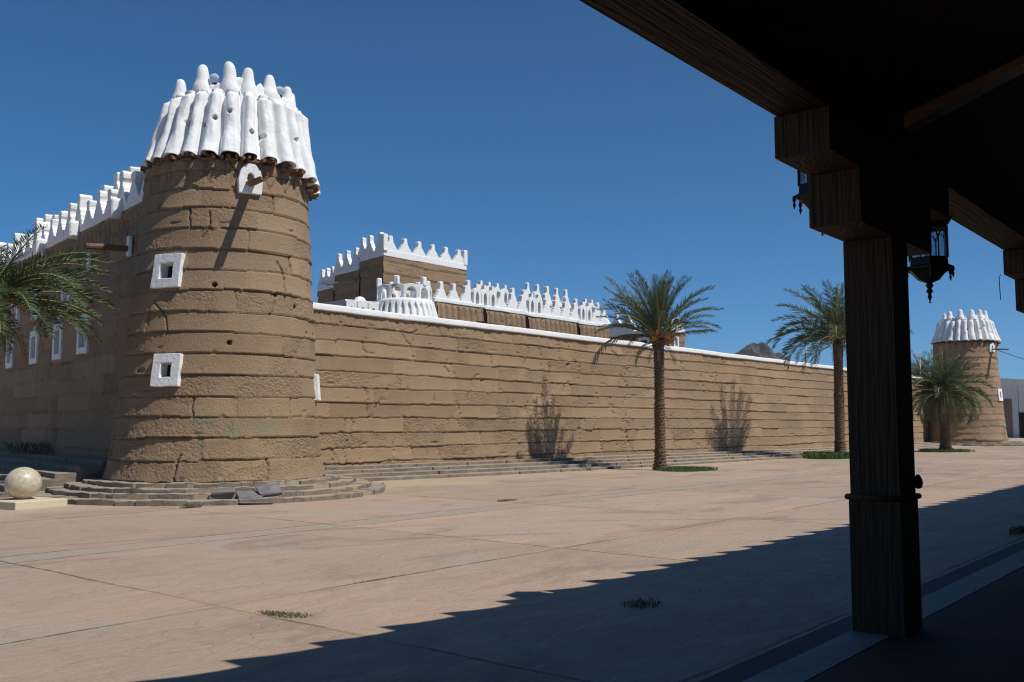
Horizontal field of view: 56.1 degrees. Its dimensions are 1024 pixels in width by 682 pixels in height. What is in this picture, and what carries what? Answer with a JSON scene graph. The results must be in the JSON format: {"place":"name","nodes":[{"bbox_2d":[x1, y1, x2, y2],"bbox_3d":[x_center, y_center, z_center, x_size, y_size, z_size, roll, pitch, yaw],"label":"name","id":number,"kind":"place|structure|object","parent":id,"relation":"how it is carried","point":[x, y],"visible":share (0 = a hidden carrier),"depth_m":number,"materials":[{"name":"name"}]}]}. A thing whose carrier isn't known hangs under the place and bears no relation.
{"place":"outdoors","nodes":[
{"label":"outdoors","id":0,"kind":"place"},
{"bbox_2d":[322,296,379,310],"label":"white outbuilding","id":1,"kind":"structure","parent":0,"point":[360,302],"depth_m":33.02,"materials":[{"name":"white paint"}]},
{"bbox_2d":[0,438,1023,681],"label":"plaza paving","id":2,"kind":"structure","parent":0,"point":[726,564],"depth_m":10.19,"materials":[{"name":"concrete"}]},
{"bbox_2d":[0,467,66,509],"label":"ball bollard","id":3,"kind":"object","parent":2,"relation":"on","point":[22,486],"visible":1,"depth_m":18.06,"materials":[{"name":"beige stone"}]},
{"bbox_2d":[0,450,107,497],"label":"stone steps","id":4,"kind":"structure","parent":2,"relation":"on","point":[52,470],"depth_m":22.70,"materials":[{"name":"stone"}]},
{"bbox_2d":[2,441,50,454],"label":"weeds","id":5,"kind":"object","parent":4,"relation":"on","point":[31,449],"visible":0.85,"depth_m":26.88,"materials":[{"name":"green plant"}]},
{"bbox_2d":[0,223,120,363],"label":"date palm","id":6,"kind":"object","parent":2,"relation":"on","point":[15,283],"visible":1,"depth_m":19.94,"materials":[{"name":"green plant"}]},
{"bbox_2d":[0,166,144,458],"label":"palace wing","id":7,"kind":"structure","parent":2,"relation":"on","point":[60,394],"depth_m":25.41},
{"bbox_2d":[5,331,14,368],"bbox_3d":[-16.016,0.275,30.825,0.260,1.206,0.811,4,-6,-40],"label":"window","id":8,"kind":"structure","parent":7,"relation":"in","point":[8,360],"depth_m":30.75,"materials":[{"name":"white paint"}]},
{"bbox_2d":[10,304,19,327],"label":"window","id":9,"kind":"structure","parent":7,"relation":"in","point":[17,316],"depth_m":30.24,"materials":[{"name":"white paint"}]},
{"bbox_2d":[29,325,39,363],"bbox_3d":[-14.152,0.091,28.639,0.260,1.209,0.829,4,-6,-40],"label":"window","id":10,"kind":"structure","parent":7,"relation":"in","point":[34,338],"depth_m":28.62,"materials":[{"name":"white paint"}]},
{"bbox_2d":[30,289,40,320],"bbox_3d":[-14.186,-1.146,28.784,0.260,1.070,0.760,4,-6,-40],"label":"window","id":11,"kind":"structure","parent":7,"relation":"in","point":[35,289],"depth_m":28.50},
{"bbox_2d":[52,316,63,359],"bbox_3d":[-12.572,-0.080,26.788,0.260,1.221,0.828,4,-6,-40],"label":"window","id":12,"kind":"structure","parent":7,"relation":"in","point":[57,348],"depth_m":26.76,"materials":[{"name":"white paint"}]},
{"bbox_2d":[61,274,72,309],"bbox_3d":[-12.171,-1.343,26.421,0.260,1.076,0.757,4,-6,-40],"label":"window","id":13,"kind":"structure","parent":7,"relation":"in","point":[63,295],"depth_m":26.47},
{"bbox_2d":[76,307,91,354],"bbox_3d":[-11.094,-0.277,25.059,0.260,1.240,0.872,4,-6,-40],"label":"window","id":14,"kind":"structure","parent":7,"relation":"in","point":[82,347],"depth_m":25.03,"materials":[{"name":"white paint"}]},
{"bbox_2d":[179,503,201,508],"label":"weeds","id":15,"kind":"object","parent":2,"relation":"on","point":[192,506],"visible":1,"depth_m":18.00,"materials":[{"name":"green plant"}]},
{"bbox_2d":[34,473,385,505],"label":"stone steps","id":16,"kind":"structure","parent":2,"relation":"on","point":[102,492],"depth_m":19.53,"materials":[{"name":"stone"}]},
{"bbox_2d":[102,61,325,482],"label":"round tower","id":17,"kind":"structure","parent":16,"relation":"on","point":[219,380],"depth_m":20.96,"materials":[{"name":"brick"}]},
{"bbox_2d":[150,353,182,386],"bbox_3d":[-7.306,0.629,20.430,0.683,0.717,0.308,-1,-5,13],"label":"window","id":18,"kind":"structure","parent":17,"relation":"in","point":[171,372],"depth_m":20.32,"materials":[{"name":"white paint"}]},
{"bbox_2d":[150,253,185,288],"bbox_3d":[-7.427,-1.508,20.837,0.782,0.767,0.312,-2,-5,19],"label":"window","id":19,"kind":"structure","parent":17,"relation":"in","point":[172,274],"depth_m":20.73,"materials":[{"name":"white paint"}]},
{"bbox_2d":[209,73,219,84],"bbox_3d":[-6.760,-5.824,21.803,0.230,0.505,0.230,-4,-6,39],"label":"globe lamp","id":20,"kind":"object","parent":17,"relation":"attached to","point":[214,78],"visible":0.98,"depth_m":21.74,"materials":[{"name":"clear glass"}]},
{"bbox_2d":[276,86,284,97],"bbox_3d":[-5.478,-5.754,22.629,0.230,0.505,0.230,-4,-6,39],"label":"globe lamp","id":21,"kind":"object","parent":17,"relation":"attached to","point":[280,90],"visible":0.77,"depth_m":22.57,"materials":[{"name":"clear glass"}]},
{"bbox_2d":[312,374,320,400],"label":"window","id":22,"kind":"structure","parent":17,"relation":"in","point":[316,379],"depth_m":22.47,"materials":[{"name":"white paint"}]},
{"bbox_2d":[211,487,235,494],"bbox_3d":[-5.707,2.972,19.021,0.451,0.068,0.325,-2,8,-10],"label":"loose slab","id":23,"kind":"object","parent":16,"relation":"on","point":[225,491],"depth_m":18.90,"materials":[{"name":"stone"}]},
{"bbox_2d":[235,491,262,498],"bbox_3d":[-5.230,3.065,19.097,0.490,0.061,0.385,6,9,-28],"label":"loose slab","id":24,"kind":"object","parent":16,"relation":"on","point":[246,494],"depth_m":19.04,"materials":[{"name":"stone"}]},
{"bbox_2d":[255,483,282,495],"bbox_3d":[-4.897,2.988,19.359,0.496,0.058,0.338,-2,29,-34],"label":"loose slab","id":25,"kind":"object","parent":16,"relation":"on","point":[268,489],"depth_m":19.32,"materials":[{"name":"stone"}]},
{"bbox_2d":[239,502,273,503],"bbox_3d":[-4.997,3.157,18.749,0.658,0.042,0.183,3,-10,-16],"label":"loose slab","id":26,"kind":"object","parent":2,"relation":"on","point":[256,502],"depth_m":18.67,"materials":[{"name":"stone"}]},
{"bbox_2d":[255,609,313,618],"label":"weeds","id":27,"kind":"object","parent":2,"relation":"on","point":[283,613],"visible":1,"depth_m":7.98,"materials":[{"name":"green plant"}]},
{"bbox_2d":[353,574,407,583],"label":"weeds","id":28,"kind":"object","parent":2,"relation":"on","point":[380,578],"visible":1,"depth_m":9.81,"materials":[{"name":"green plant"}]},
{"bbox_2d":[497,498,516,501],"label":"weeds","id":29,"kind":"object","parent":2,"relation":"on","point":[511,499],"visible":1,"depth_m":19.57,"materials":[{"name":"plant"}]},
{"bbox_2d":[313,302,930,466],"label":"rampart wall","id":30,"kind":"structure","parent":2,"relation":"on","point":[395,388],"depth_m":33.98,"materials":[{"name":"paint"}]},
{"bbox_2d":[619,596,660,608],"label":"weeds","id":31,"kind":"object","parent":2,"relation":"on","point":[643,603],"visible":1,"depth_m":8.44,"materials":[{"name":"green plant"}]},
{"bbox_2d":[324,442,961,480],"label":"stone steps","id":32,"kind":"structure","parent":2,"relation":"on","point":[398,471],"depth_m":31.95,"materials":[{"name":"stone"}]},
{"bbox_2d":[606,314,684,347],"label":"gate building","id":33,"kind":"structure","parent":2,"relation":"on","point":[615,332],"depth_m":53.87,"materials":[{"name":"paint"}]},
{"bbox_2d":[638,337,649,342],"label":"window","id":34,"kind":"structure","parent":33,"relation":"in","point":[643,338],"depth_m":53.16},
{"bbox_2d":[673,336,678,346],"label":"window","id":35,"kind":"structure","parent":33,"relation":"in","point":[676,344],"depth_m":52.31,"materials":[{"name":"white paint"}]},
{"bbox_2d":[591,268,722,469],"bbox_3d":[4.863,0.971,32.356,4.250,6.824,4.238,-4,-6,39],"label":"date palm","id":36,"kind":"object","parent":2,"relation":"on","point":[654,316],"visible":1,"depth_m":32.22,"materials":[{"name":"green plant"}]},
{"bbox_2d":[765,278,912,452],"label":"date palm","id":37,"kind":"object","parent":2,"relation":"on","point":[833,326],"visible":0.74,"depth_m":43.14,"materials":[{"name":"green plant"}]},
{"bbox_2d":[911,348,995,451],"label":"date palm","id":38,"kind":"object","parent":2,"relation":"on","point":[945,379],"visible":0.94,"depth_m":52.12,"materials":[{"name":"green plant"}]},
{"bbox_2d":[926,441,1023,445],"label":"stone steps","id":39,"kind":"structure","parent":2,"relation":"on","point":[1014,443],"depth_m":66.04,"materials":[{"name":"stone"}]},
{"bbox_2d":[928,309,1008,441],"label":"round tower","id":40,"kind":"structure","parent":39,"relation":"on","point":[974,335],"depth_m":68.61,"materials":[{"name":"paint"}]},
{"bbox_2d":[997,389,1002,400],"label":"window","id":41,"kind":"structure","parent":40,"relation":"in","point":[1000,397],"depth_m":68.53,"materials":[{"name":"white paint"}]},
{"bbox_2d":[1009,525,1023,534],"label":"weeds","id":42,"kind":"object","parent":2,"relation":"on","point":[1018,529],"visible":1,"depth_m":13.93,"materials":[{"name":"green plant"}]},
{"bbox_2d":[0,0,1023,378],"label":"sky","id":43,"kind":"structure","parent":0,"point":[551,143],"materials":[{"name":"blue"}]},
{"bbox_2d":[432,280,609,338],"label":"courtyard wing","id":44,"kind":"structure","parent":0,"point":[480,302],"depth_m":39.28,"materials":[{"name":"white paint"}]},
{"bbox_2d":[317,232,467,302],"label":"mud keep","id":45,"kind":"structure","parent":44,"relation":"on","point":[385,260],"depth_m":42.99,"materials":[{"name":"paint"}]},
{"bbox_2d":[375,275,437,317],"bbox_3d":[-3.853,-1.076,34.292,2.963,2.290,2.970,-4,-6,39],"label":"white turret","id":46,"kind":"object","parent":44,"relation":"attached to","point":[424,305],"visible":0.41,"depth_m":33.47,"materials":[{"name":"white paint"}]},
{"bbox_2d":[652,466,717,471],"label":"grass","id":47,"kind":"structure","parent":0,"point":[684,468],"depth_m":31.57,"materials":[{"name":"green plant"}]},
{"bbox_2d":[735,342,790,360],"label":"mountain","id":48,"kind":"structure","parent":0,"point":[762,349],"depth_m":882.56,"materials":[{"name":"grey stone"}]},
{"bbox_2d":[799,451,848,458],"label":"grass","id":49,"kind":"structure","parent":0,"point":[823,455],"depth_m":42.02,"materials":[{"name":"green plant"}]},
{"bbox_2d":[700,543,1016,680],"bbox_3d":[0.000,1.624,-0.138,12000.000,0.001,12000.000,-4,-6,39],"label":"ground","id":50,"kind":"structure","parent":0,"point":[822,627],"depth_m":7.25,"materials":[{"name":"beige stone"}]},
{"bbox_2d":[698,540,1023,681],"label":"granite band","id":51,"kind":"object","parent":50,"relation":"on","point":[751,667],"depth_m":7.12,"materials":[{"name":"grey stone"}]},
{"bbox_2d":[742,550,1023,681],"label":"marble strip","id":52,"kind":"object","parent":50,"relation":"on","point":[813,662],"visible":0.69,"depth_m":7.05,"materials":[{"name":"white stone"}]},
{"bbox_2d":[806,566,1023,681],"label":"portico floor","id":53,"kind":"structure","parent":0,"point":[977,636],"depth_m":6.81,"materials":[{"name":"grey tile"}]},
{"bbox_2d":[579,0,1023,637],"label":"timber portico","id":54,"kind":"structure","parent":53,"relation":"on","point":[899,126],"depth_m":7.26,"materials":[{"name":"wood"}]},
{"bbox_2d":[792,170,823,235],"bbox_3d":[2.541,-1.315,7.896,0.426,0.903,0.486,-3,-6,29],"label":"hanging lantern","id":55,"kind":"object","parent":54,"relation":"hanging from","point":[802,196],"visible":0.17,"depth_m":7.86,"materials":[{"name":"black metal"}]},
{"bbox_2d":[908,213,954,302],"bbox_3d":[3.917,-0.867,9.037,0.426,1.023,0.486,-2,-5,19],"label":"hanging lantern","id":56,"kind":"object","parent":54,"relation":"hanging from","point":[930,269],"visible":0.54,"depth_m":8.90,"materials":[{"name":"black metal"}]},
{"bbox_2d":[911,350,931,376],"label":"date palm","id":57,"kind":"object","parent":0,"point":[922,365],"visible":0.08,"depth_m":99.74,"materials":[{"name":"green plant"}]},
{"bbox_2d":[918,448,974,451],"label":"grass","id":58,"kind":"structure","parent":0,"point":[942,450],"depth_m":51.68,"materials":[{"name":"green plant"}]},
{"bbox_2d":[1000,378,1023,393],"bbox_3d":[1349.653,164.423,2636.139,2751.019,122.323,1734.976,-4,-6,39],"label":"building","id":59,"kind":"structure","parent":0,"point":[1007,384],"depth_m":2451.07,"materials":[{"name":"white paint"}]},
{"bbox_2d":[1003,387,1023,437],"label":"white building","id":60,"kind":"structure","parent":0,"point":[1013,403],"depth_m":99.24,"materials":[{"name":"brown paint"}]},
{"bbox_2d":[1019,413,1023,437],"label":"doorway","id":61,"kind":"structure","parent":60,"relation":"in","point":[1021,415],"depth_m":98.64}
]}

